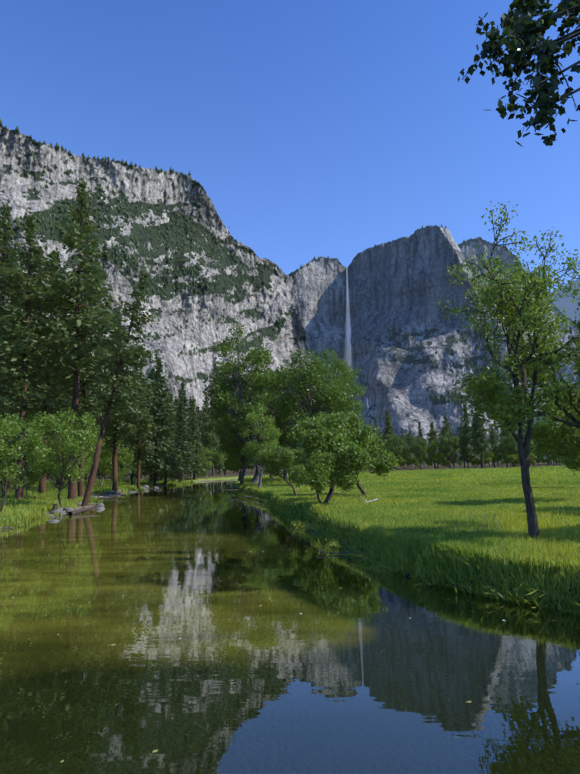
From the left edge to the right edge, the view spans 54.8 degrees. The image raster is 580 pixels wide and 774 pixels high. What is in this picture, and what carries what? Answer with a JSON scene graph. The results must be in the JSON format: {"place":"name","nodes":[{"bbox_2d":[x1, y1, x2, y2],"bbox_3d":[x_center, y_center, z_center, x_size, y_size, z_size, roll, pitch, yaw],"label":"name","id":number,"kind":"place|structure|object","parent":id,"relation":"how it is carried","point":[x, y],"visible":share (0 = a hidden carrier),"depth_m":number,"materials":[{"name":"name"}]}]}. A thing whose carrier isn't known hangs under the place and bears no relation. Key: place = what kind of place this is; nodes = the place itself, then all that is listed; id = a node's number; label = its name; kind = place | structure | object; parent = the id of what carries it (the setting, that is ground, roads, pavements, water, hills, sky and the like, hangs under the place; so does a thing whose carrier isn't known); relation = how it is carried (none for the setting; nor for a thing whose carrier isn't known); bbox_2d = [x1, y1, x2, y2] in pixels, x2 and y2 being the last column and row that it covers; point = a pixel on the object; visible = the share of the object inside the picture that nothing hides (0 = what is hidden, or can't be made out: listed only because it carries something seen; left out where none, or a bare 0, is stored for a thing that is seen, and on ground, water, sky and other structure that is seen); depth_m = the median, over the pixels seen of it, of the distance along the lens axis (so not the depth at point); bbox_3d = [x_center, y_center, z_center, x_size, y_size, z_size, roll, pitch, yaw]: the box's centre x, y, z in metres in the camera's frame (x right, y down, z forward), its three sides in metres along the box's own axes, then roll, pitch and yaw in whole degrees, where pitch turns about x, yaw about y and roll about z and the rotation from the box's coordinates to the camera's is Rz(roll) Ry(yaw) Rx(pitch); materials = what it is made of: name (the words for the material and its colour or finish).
{"place":"outdoors","nodes":[
{"label":"outdoors","id":0,"kind":"place"},
{"bbox_2d":[0,126,316,467],"bbox_3d":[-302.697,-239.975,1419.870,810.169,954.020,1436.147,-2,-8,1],"label":"cliff wall","id":1,"kind":"structure","parent":0,"point":[19,152],"depth_m":1543.93,"materials":[{"name":"stone"}]},
{"bbox_2d":[0,480,579,773],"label":"river","id":2,"kind":"structure","parent":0,"point":[236,678],"depth_m":14.10,"materials":[{"name":"green liquid"}]},
{"bbox_2d":[25,510,552,761],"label":"floating leaves","id":3,"kind":"object","parent":2,"relation":"on","point":[260,605],"visible":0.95,"depth_m":15.64,"materials":[{"name":"plant"}]},
{"bbox_2d":[0,0,579,295],"label":"sky","id":4,"kind":"structure","parent":0,"point":[339,129],"materials":[{"name":"blue"}]},
{"bbox_2d":[2,461,579,612],"bbox_3d":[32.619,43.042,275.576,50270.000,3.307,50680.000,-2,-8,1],"label":"ground","id":5,"kind":"structure","parent":0,"point":[229,475],"depth_m":230.01,"materials":[{"name":"green plant"}]},
{"bbox_2d":[0,385,7,411],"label":"pine tree","id":6,"kind":"object","parent":5,"relation":"on","point":[2,389],"visible":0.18,"depth_m":98.04,"materials":[{"name":"green plant"}]},
{"bbox_2d":[0,410,17,463],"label":"aspen tree","id":7,"kind":"object","parent":5,"relation":"on","point":[13,441],"visible":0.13,"depth_m":79.42,"materials":[{"name":"green plant"}]},
{"bbox_2d":[0,288,36,486],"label":"pine tree","id":8,"kind":"object","parent":5,"relation":"on","point":[2,399],"visible":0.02,"depth_m":110.62,"materials":[{"name":"green plant"}]},
{"bbox_2d":[0,198,39,393],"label":"pine tree","id":9,"kind":"object","parent":5,"relation":"on","point":[6,257],"visible":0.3,"depth_m":88.11,"materials":[{"name":"green plant"}]},
{"bbox_2d":[0,411,45,480],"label":"aspen tree","id":10,"kind":"object","parent":5,"relation":"on","point":[29,417],"visible":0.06,"depth_m":89.73,"materials":[{"name":"green plant"}]},
{"bbox_2d":[0,413,54,510],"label":"bright tree","id":11,"kind":"object","parent":5,"relation":"on","point":[33,446],"visible":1,"depth_m":58.36,"materials":[{"name":"green plant"}]},
{"bbox_2d":[9,445,54,496],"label":"bright tree","id":12,"kind":"object","parent":5,"relation":"on","point":[29,475],"visible":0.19,"depth_m":78.45,"materials":[{"name":"green plant"}]},
{"bbox_2d":[0,207,76,499],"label":"pine tree","id":13,"kind":"object","parent":5,"relation":"on","point":[17,361],"visible":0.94,"depth_m":76.72,"materials":[{"name":"green plant"}]},
{"bbox_2d":[0,243,79,493],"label":"pine tree","id":14,"kind":"object","parent":5,"relation":"on","point":[53,255],"visible":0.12,"depth_m":96.19,"materials":[{"name":"green plant"}]},
{"bbox_2d":[27,437,66,476],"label":"bright tree","id":15,"kind":"object","parent":5,"relation":"on","point":[54,457],"visible":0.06,"depth_m":107.17,"materials":[{"name":"green plant"}]},
{"bbox_2d":[16,407,100,507],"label":"bright tree","id":16,"kind":"object","parent":5,"relation":"on","point":[77,438],"visible":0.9,"depth_m":66.27,"materials":[{"name":"green plant"}]},
{"bbox_2d":[38,363,89,484],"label":"pine tree","id":17,"kind":"object","parent":5,"relation":"on","point":[60,397],"visible":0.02,"depth_m":127.68,"materials":[{"name":"green plant"}]},
{"bbox_2d":[30,176,122,499],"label":"pine tree","id":18,"kind":"object","parent":5,"relation":"on","point":[89,324],"visible":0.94,"depth_m":80.82,"materials":[{"name":"green plant"}]},
{"bbox_2d":[47,424,105,479],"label":"bright tree","id":19,"kind":"object","parent":5,"relation":"on","point":[86,470],"visible":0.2,"depth_m":101.16,"materials":[{"name":"green plant"}]},
{"bbox_2d":[1,485,160,521],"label":"bank rocks","id":20,"kind":"object","parent":5,"relation":"on","point":[66,509],"visible":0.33,"depth_m":68.97,"materials":[{"name":"grey stone"}]},
{"bbox_2d":[64,390,101,479],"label":"fir tree","id":21,"kind":"object","parent":5,"relation":"on","point":[99,475],"depth_m":183.03,"materials":[{"name":"green plant"}]},
{"bbox_2d":[68,505,100,514],"bbox_3d":[-23.302,14.207,63.935,1.670,1.373,5.949,-3,-8,12],"label":"log","id":22,"kind":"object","parent":5,"relation":"on","point":[78,511],"depth_m":63.23,"materials":[{"name":"grey wood"}]},
{"bbox_2d":[42,246,129,496],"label":"pine tree","id":23,"kind":"object","parent":5,"relation":"on","point":[83,393],"visible":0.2,"depth_m":90.54,"materials":[{"name":"green plant"}]},
{"bbox_2d":[0,478,197,529],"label":"bank grass","id":24,"kind":"structure","parent":5,"relation":"on","point":[34,505],"depth_m":76.09,"materials":[{"name":"green plant"}]},
{"bbox_2d":[79,334,120,484],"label":"pine tree","id":25,"kind":"object","parent":5,"relation":"on","point":[96,417],"visible":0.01,"depth_m":139.87,"materials":[{"name":"green plant"}]},
{"bbox_2d":[88,441,118,486],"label":"aspen tree","id":26,"kind":"object","parent":5,"relation":"on","point":[101,483],"visible":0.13,"depth_m":126.26,"materials":[{"name":"green plant"}]},
{"bbox_2d":[98,446,134,479],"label":"bush","id":27,"kind":"object","parent":5,"relation":"on","point":[105,471],"visible":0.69,"depth_m":117.90,"materials":[{"name":"green plant"}]},
{"bbox_2d":[87,307,154,492],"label":"pine tree","id":28,"kind":"object","parent":5,"relation":"on","point":[117,426],"visible":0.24,"depth_m":113.63,"materials":[{"name":"green plant"}]},
{"bbox_2d":[81,269,162,505],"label":"pine tree","id":29,"kind":"object","parent":5,"relation":"on","point":[126,352],"visible":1,"depth_m":75.73,"materials":[{"name":"green plant"}]},
{"bbox_2d":[120,372,147,478],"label":"fir tree","id":30,"kind":"object","parent":5,"relation":"on","point":[129,472],"visible":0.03,"depth_m":181.30,"materials":[{"name":"green plant"}]},
{"bbox_2d":[117,367,152,484],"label":"fir tree","id":31,"kind":"object","parent":5,"relation":"on","point":[133,471],"visible":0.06,"depth_m":141.22,"materials":[{"name":"green plant"}]},
{"bbox_2d":[126,446,144,484],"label":"aspen tree","id":32,"kind":"object","parent":5,"relation":"on","point":[135,475],"visible":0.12,"depth_m":142.03,"materials":[{"name":"green plant"}]},
{"bbox_2d":[117,357,163,489],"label":"pine tree","id":33,"kind":"object","parent":5,"relation":"on","point":[142,449],"visible":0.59,"depth_m":129.44,"materials":[{"name":"green plant"}]},
{"bbox_2d":[146,367,162,482],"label":"fir tree","id":34,"kind":"object","parent":5,"relation":"on","point":[152,369],"visible":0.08,"depth_m":161.59,"materials":[{"name":"green plant"}]},
{"bbox_2d":[136,352,179,485],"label":"fir tree","id":35,"kind":"object","parent":5,"relation":"on","point":[159,464],"visible":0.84,"depth_m":145.32,"materials":[{"name":"green plant"}]},
{"bbox_2d":[144,386,190,484],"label":"fir tree","id":36,"kind":"object","parent":5,"relation":"on","point":[177,468],"visible":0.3,"depth_m":156.85,"materials":[{"name":"green plant"}]},
{"bbox_2d":[173,396,186,473],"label":"fir tree","id":37,"kind":"object","parent":5,"relation":"on","point":[175,402],"visible":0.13,"depth_m":265.50,"materials":[{"name":"green plant"}]},
{"bbox_2d":[171,388,195,479],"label":"fir tree","id":38,"kind":"object","parent":5,"relation":"on","point":[182,432],"visible":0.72,"depth_m":171.99,"materials":[{"name":"green plant"}]},
{"bbox_2d":[174,382,198,480],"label":"fir tree","id":39,"kind":"object","parent":5,"relation":"on","point":[185,399],"visible":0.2,"depth_m":181.75,"materials":[{"name":"green plant"}]},
{"bbox_2d":[184,396,208,478],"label":"fir tree","id":40,"kind":"object","parent":5,"relation":"on","point":[198,467],"visible":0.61,"depth_m":199.94,"materials":[{"name":"green plant"}]},
{"bbox_2d":[185,397,211,474],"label":"fir tree","id":41,"kind":"object","parent":5,"relation":"on","point":[192,424],"visible":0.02,"depth_m":246.06,"materials":[{"name":"green plant"}]},
{"bbox_2d":[195,404,210,474],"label":"fir tree","id":42,"kind":"object","parent":5,"relation":"on","point":[197,407],"visible":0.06,"depth_m":285.75,"materials":[{"name":"green plant"}]},
{"bbox_2d":[199,447,212,478],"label":"aspen tree","id":43,"kind":"object","parent":5,"relation":"on","point":[210,464],"visible":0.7,"depth_m":205.62,"materials":[{"name":"green plant"}]},
{"bbox_2d":[196,392,218,474],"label":"pine tree","id":44,"kind":"object","parent":5,"relation":"on","point":[211,437],"visible":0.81,"depth_m":220.51,"materials":[{"name":"green plant"}]},
{"bbox_2d":[203,401,222,475],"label":"fir tree","id":45,"kind":"object","parent":5,"relation":"on","point":[214,445],"visible":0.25,"depth_m":254.95,"materials":[{"name":"green plant"}]},
{"bbox_2d":[210,443,226,475],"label":"aspen tree","id":46,"kind":"object","parent":5,"relation":"on","point":[218,461],"visible":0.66,"depth_m":234.90,"materials":[{"name":"green plant"}]},
{"bbox_2d":[210,438,230,474],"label":"fir tree","id":47,"kind":"object","parent":5,"relation":"on","point":[223,469],"visible":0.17,"depth_m":273.40,"materials":[{"name":"green plant"}]},
{"bbox_2d":[0,486,462,586],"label":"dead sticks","id":48,"kind":"object","parent":5,"relation":"on","point":[408,574],"visible":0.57,"depth_m":47.28,"materials":[{"name":"brown wood"}]},
{"bbox_2d":[224,453,253,479],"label":"willow tree","id":49,"kind":"object","parent":5,"relation":"on","point":[232,462],"visible":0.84,"depth_m":120.14,"materials":[{"name":"green plant"}]},
{"bbox_2d":[213,387,266,483],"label":"cottonwood tree","id":50,"kind":"object","parent":5,"relation":"on","point":[236,448],"visible":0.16,"depth_m":119.77,"materials":[{"name":"green plant"}]},
{"bbox_2d":[201,322,279,483],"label":"cottonwood tree","id":51,"kind":"object","parent":5,"relation":"on","point":[221,396],"visible":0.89,"depth_m":102.58,"materials":[{"name":"green plant"}]},
{"bbox_2d":[238,404,281,487],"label":"aspen tree","id":52,"kind":"object","parent":5,"relation":"on","point":[270,435],"visible":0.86,"depth_m":90.61,"materials":[{"name":"green plant"}]},
{"bbox_2d":[249,368,293,478],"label":"cottonwood tree","id":53,"kind":"object","parent":5,"relation":"on","point":[271,477],"visible":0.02,"depth_m":139.55,"materials":[{"name":"green plant"}]},
{"bbox_2d":[254,444,305,495],"bbox_3d":[-1.002,9.558,62.139,6.024,6.500,4.943,-6,-9,31],"label":"willow tree","id":54,"kind":"object","parent":5,"relation":"on","point":[274,465],"visible":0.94,"depth_m":61.68,"materials":[{"name":"green plant"}]},
{"bbox_2d":[249,367,311,477],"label":"cottonwood tree","id":55,"kind":"object","parent":5,"relation":"on","point":[275,393],"visible":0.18,"depth_m":123.73,"materials":[{"name":"green plant"}]},
{"bbox_2d":[269,348,357,449],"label":"cottonwood tree","id":56,"kind":"object","parent":5,"relation":"on","point":[332,389],"visible":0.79,"depth_m":105.35,"materials":[{"name":"green plant"}]},
{"bbox_2d":[288,448,359,503],"bbox_3d":[2.651,7.781,46.312,6.030,5.500,3.287,1,-8,-19],"label":"willow tree","id":57,"kind":"object","parent":5,"relation":"on","point":[318,471],"visible":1,"depth_m":45.75,"materials":[{"name":"green plant"}]},
{"bbox_2d":[296,358,366,432],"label":"cottonwood tree","id":58,"kind":"object","parent":5,"relation":"on","point":[341,366],"visible":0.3,"depth_m":116.02,"materials":[{"name":"green plant"}]},
{"bbox_2d":[285,410,378,500],"bbox_3d":[4.853,6.805,53.417,7.558,9.500,9.210,-9,-11,43],"label":"willow tree","id":59,"kind":"object","parent":5,"relation":"on","point":[363,438],"visible":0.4,"depth_m":52.87,"materials":[{"name":"green plant"}]},
{"bbox_2d":[294,422,375,502],"bbox_3d":[3.264,7.058,49.195,4.902,8.000,8.992,5,-10,-37],"label":"willow tree","id":60,"kind":"object","parent":5,"relation":"on","point":[351,455],"visible":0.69,"depth_m":48.32,"materials":[{"name":"green plant"}]},
{"bbox_2d":[351,429,400,494],"bbox_3d":[7.886,8.565,62.453,10.380,8.500,5.658,-8,-10,38],"label":"willow tree","id":61,"kind":"object","parent":5,"relation":"on","point":[384,462],"visible":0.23,"depth_m":60.15,"materials":[{"name":"green plant"}]},
{"bbox_2d":[371,419,383,447],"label":"pine tree","id":62,"kind":"object","parent":5,"relation":"on","point":[376,430],"visible":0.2,"depth_m":413.11,"materials":[{"name":"green plant"}]},
{"bbox_2d":[382,409,402,467],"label":"fir tree","id":63,"kind":"object","parent":5,"relation":"on","point":[387,428],"visible":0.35,"depth_m":334.13,"materials":[{"name":"green plant"}]},
{"bbox_2d":[384,434,403,469],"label":"cottonwood tree","id":64,"kind":"object","parent":5,"relation":"on","point":[393,443],"visible":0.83,"depth_m":319.52,"materials":[{"name":"green plant"}]},
{"bbox_2d":[397,428,410,468],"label":"pine tree","id":65,"kind":"object","parent":5,"relation":"on","point":[403,439],"visible":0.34,"depth_m":333.10,"materials":[{"name":"green plant"}]},
{"bbox_2d":[399,444,412,468],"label":"cottonwood tree","id":66,"kind":"object","parent":5,"relation":"on","point":[404,449],"visible":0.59,"depth_m":325.79,"materials":[{"name":"green plant"}]},
{"bbox_2d":[234,485,579,608],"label":"bank sedge tussocks","id":67,"kind":"object","parent":5,"relation":"on","point":[306,525],"visible":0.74,"depth_m":27.79,"materials":[{"name":"green plant"}]},
{"bbox_2d":[235,480,579,614],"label":"meadow grass","id":68,"kind":"structure","parent":5,"relation":"on","point":[413,526],"depth_m":28.74,"materials":[{"name":"green plant"}]},
{"bbox_2d":[404,454,412,467],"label":"aspen tree","id":69,"kind":"object","parent":5,"relation":"on","point":[408,462],"visible":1,"depth_m":302.54,"materials":[{"name":"green plant"}]},
{"bbox_2d":[404,426,414,467],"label":"pine tree","id":70,"kind":"object","parent":5,"relation":"on","point":[407,435],"visible":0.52,"depth_m":428.32,"materials":[{"name":"green plant"}]},
{"bbox_2d":[242,465,579,492],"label":"meadow grass","id":71,"kind":"structure","parent":5,"relation":"on","point":[551,474],"depth_m":118.14,"materials":[{"name":"green plant"}]},
{"bbox_2d":[410,456,423,468],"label":"willow tree","id":72,"kind":"object","parent":5,"relation":"on","point":[414,460],"visible":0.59,"depth_m":314.22,"materials":[{"name":"green plant"}]},
{"bbox_2d":[408,437,428,469],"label":"cottonwood tree","id":73,"kind":"object","parent":5,"relation":"on","point":[420,453],"visible":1,"depth_m":300.45,"materials":[{"name":"green plant"}]},
{"bbox_2d":[417,422,424,455],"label":"fir tree","id":74,"kind":"object","parent":5,"relation":"on","point":[420,432],"visible":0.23,"depth_m":438.86,"materials":[{"name":"green plant"}]},
{"bbox_2d":[424,457,433,465],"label":"willow tree","id":75,"kind":"object","parent":5,"relation":"on","point":[428,461],"visible":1,"depth_m":303.95,"materials":[{"name":"green plant"}]},
{"bbox_2d":[424,421,439,467],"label":"pine tree","id":76,"kind":"object","parent":5,"relation":"on","point":[434,438],"visible":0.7,"depth_m":338.32,"materials":[{"name":"green plant"}]},
{"bbox_2d":[426,440,441,468],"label":"aspen tree","id":77,"kind":"object","parent":5,"relation":"on","point":[431,450],"visible":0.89,"depth_m":301.26,"materials":[{"name":"green plant"}]},
{"bbox_2d":[432,454,447,468],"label":"willow tree","id":78,"kind":"object","parent":5,"relation":"on","point":[438,459],"visible":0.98,"depth_m":298.67,"materials":[{"name":"green plant"}]},
{"bbox_2d":[438,411,454,466],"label":"pine tree","id":79,"kind":"object","parent":5,"relation":"on","point":[442,430],"visible":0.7,"depth_m":396.53,"materials":[{"name":"green plant"}]},
{"bbox_2d":[437,431,460,468],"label":"cottonwood tree","id":80,"kind":"object","parent":5,"relation":"on","point":[443,440],"visible":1,"depth_m":299.70,"materials":[{"name":"green plant"}]},
{"bbox_2d":[450,454,455,467],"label":"aspen tree","id":81,"kind":"object","parent":5,"relation":"on","point":[452,461],"visible":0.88,"depth_m":301.17,"materials":[{"name":"green plant"}]},
{"bbox_2d":[453,418,468,467],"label":"pine tree","id":82,"kind":"object","parent":5,"relation":"on","point":[460,428],"visible":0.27,"depth_m":315.76,"materials":[{"name":"green plant"}]},
{"bbox_2d":[457,404,479,467],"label":"fir tree","id":83,"kind":"object","parent":5,"relation":"on","point":[467,452],"visible":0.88,"depth_m":300.65,"materials":[{"name":"green plant"}]},
{"bbox_2d":[469,397,492,467],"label":"fir tree","id":84,"kind":"object","parent":5,"relation":"on","point":[483,444],"visible":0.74,"depth_m":282.14,"materials":[{"name":"green plant"}]},
{"bbox_2d":[483,453,493,467],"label":"willow tree","id":85,"kind":"object","parent":5,"relation":"on","point":[487,458],"visible":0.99,"depth_m":292.45,"materials":[{"name":"green plant"}]},
{"bbox_2d":[486,424,495,465],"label":"pine tree","id":86,"kind":"object","parent":5,"relation":"on","point":[488,435],"visible":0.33,"depth_m":411.82,"materials":[{"name":"green plant"}]},
{"bbox_2d":[489,427,498,466],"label":"fir tree","id":87,"kind":"object","parent":5,"relation":"on","point":[491,440],"visible":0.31,"depth_m":312.43,"materials":[{"name":"green plant"}]},
{"bbox_2d":[491,453,497,467],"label":"aspen tree","id":88,"kind":"object","parent":5,"relation":"on","point":[494,459],"visible":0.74,"depth_m":300.70,"materials":[{"name":"green plant"}]},
{"bbox_2d":[493,423,499,464],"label":"pine tree","id":89,"kind":"object","parent":5,"relation":"on","point":[494,429],"visible":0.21,"depth_m":447.32,"materials":[{"name":"green plant"}]},
{"bbox_2d":[491,442,504,467],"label":"cottonwood tree","id":90,"kind":"object","parent":5,"relation":"on","point":[496,447],"visible":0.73,"depth_m":302.34,"materials":[{"name":"green plant"}]},
{"bbox_2d":[497,423,511,466],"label":"fir tree","id":91,"kind":"object","parent":5,"relation":"on","point":[507,433],"visible":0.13,"depth_m":321.76,"materials":[{"name":"green plant"}]},
{"bbox_2d":[501,449,509,466],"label":"aspen tree","id":92,"kind":"object","parent":5,"relation":"on","point":[503,455],"visible":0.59,"depth_m":297.09,"materials":[{"name":"green plant"}]},
{"bbox_2d":[432,201,579,537],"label":"tree","id":93,"kind":"object","parent":5,"relation":"on","point":[506,299],"visible":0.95,"depth_m":24.06,"materials":[{"name":"green plant"}]},
{"bbox_2d":[502,433,517,466],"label":"cottonwood tree","id":94,"kind":"object","parent":5,"relation":"on","point":[514,446],"visible":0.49,"depth_m":296.12,"materials":[{"name":"green plant"}]},
{"bbox_2d":[502,454,519,467],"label":"willow tree","id":95,"kind":"object","parent":5,"relation":"on","point":[513,459],"visible":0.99,"depth_m":289.02,"materials":[{"name":"green plant"}]},
{"bbox_2d":[462,288,579,443],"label":"tree","id":96,"kind":"object","parent":5,"relation":"on","point":[500,398],"visible":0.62,"depth_m":24.83,"materials":[{"name":"green plant"}]},
{"bbox_2d":[529,441,535,466],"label":"aspen tree","id":97,"kind":"object","parent":5,"relation":"on","point":[531,448],"visible":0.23,"depth_m":294.52,"materials":[{"name":"green plant"}]},
{"bbox_2d":[529,453,536,463],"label":"bright tree","id":98,"kind":"object","parent":5,"relation":"on","point":[531,459],"visible":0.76,"depth_m":290.10,"materials":[{"name":"green plant"}]},
{"bbox_2d":[523,399,579,462],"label":"willow tree","id":99,"kind":"object","parent":5,"relation":"on","point":[546,437],"visible":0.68,"depth_m":43.76,"materials":[{"name":"green plant"}]},
{"bbox_2d":[558,432,579,473],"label":"willow tree","id":100,"kind":"object","parent":5,"relation":"on","point":[571,464],"visible":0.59,"depth_m":67.19,"materials":[{"name":"green plant"}]},
{"bbox_2d":[288,225,539,463],"bbox_3d":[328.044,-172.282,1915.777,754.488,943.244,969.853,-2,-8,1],"label":"cliff","id":101,"kind":"structure","parent":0,"point":[396,287],"depth_m":2055.05,"materials":[{"name":"stone"}]},
{"bbox_2d":[458,0,579,147],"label":"tree branch","id":102,"kind":"object","parent":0,"point":[525,33],"visible":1,"depth_m":4.23,"materials":[{"name":"green plant"}]},
{"bbox_2d":[458,237,579,460],"bbox_3d":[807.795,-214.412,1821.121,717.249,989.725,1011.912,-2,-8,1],"label":"cliff","id":103,"kind":"structure","parent":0,"point":[469,246],"depth_m":2338.56,"materials":[{"name":"stone"}]},
{"bbox_2d":[549,280,579,323],"bbox_3d":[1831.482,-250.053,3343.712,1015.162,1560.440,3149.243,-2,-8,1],"label":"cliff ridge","id":104,"kind":"structure","parent":0,"point":[567,304],"depth_m":4520.95,"materials":[{"name":"stone"}]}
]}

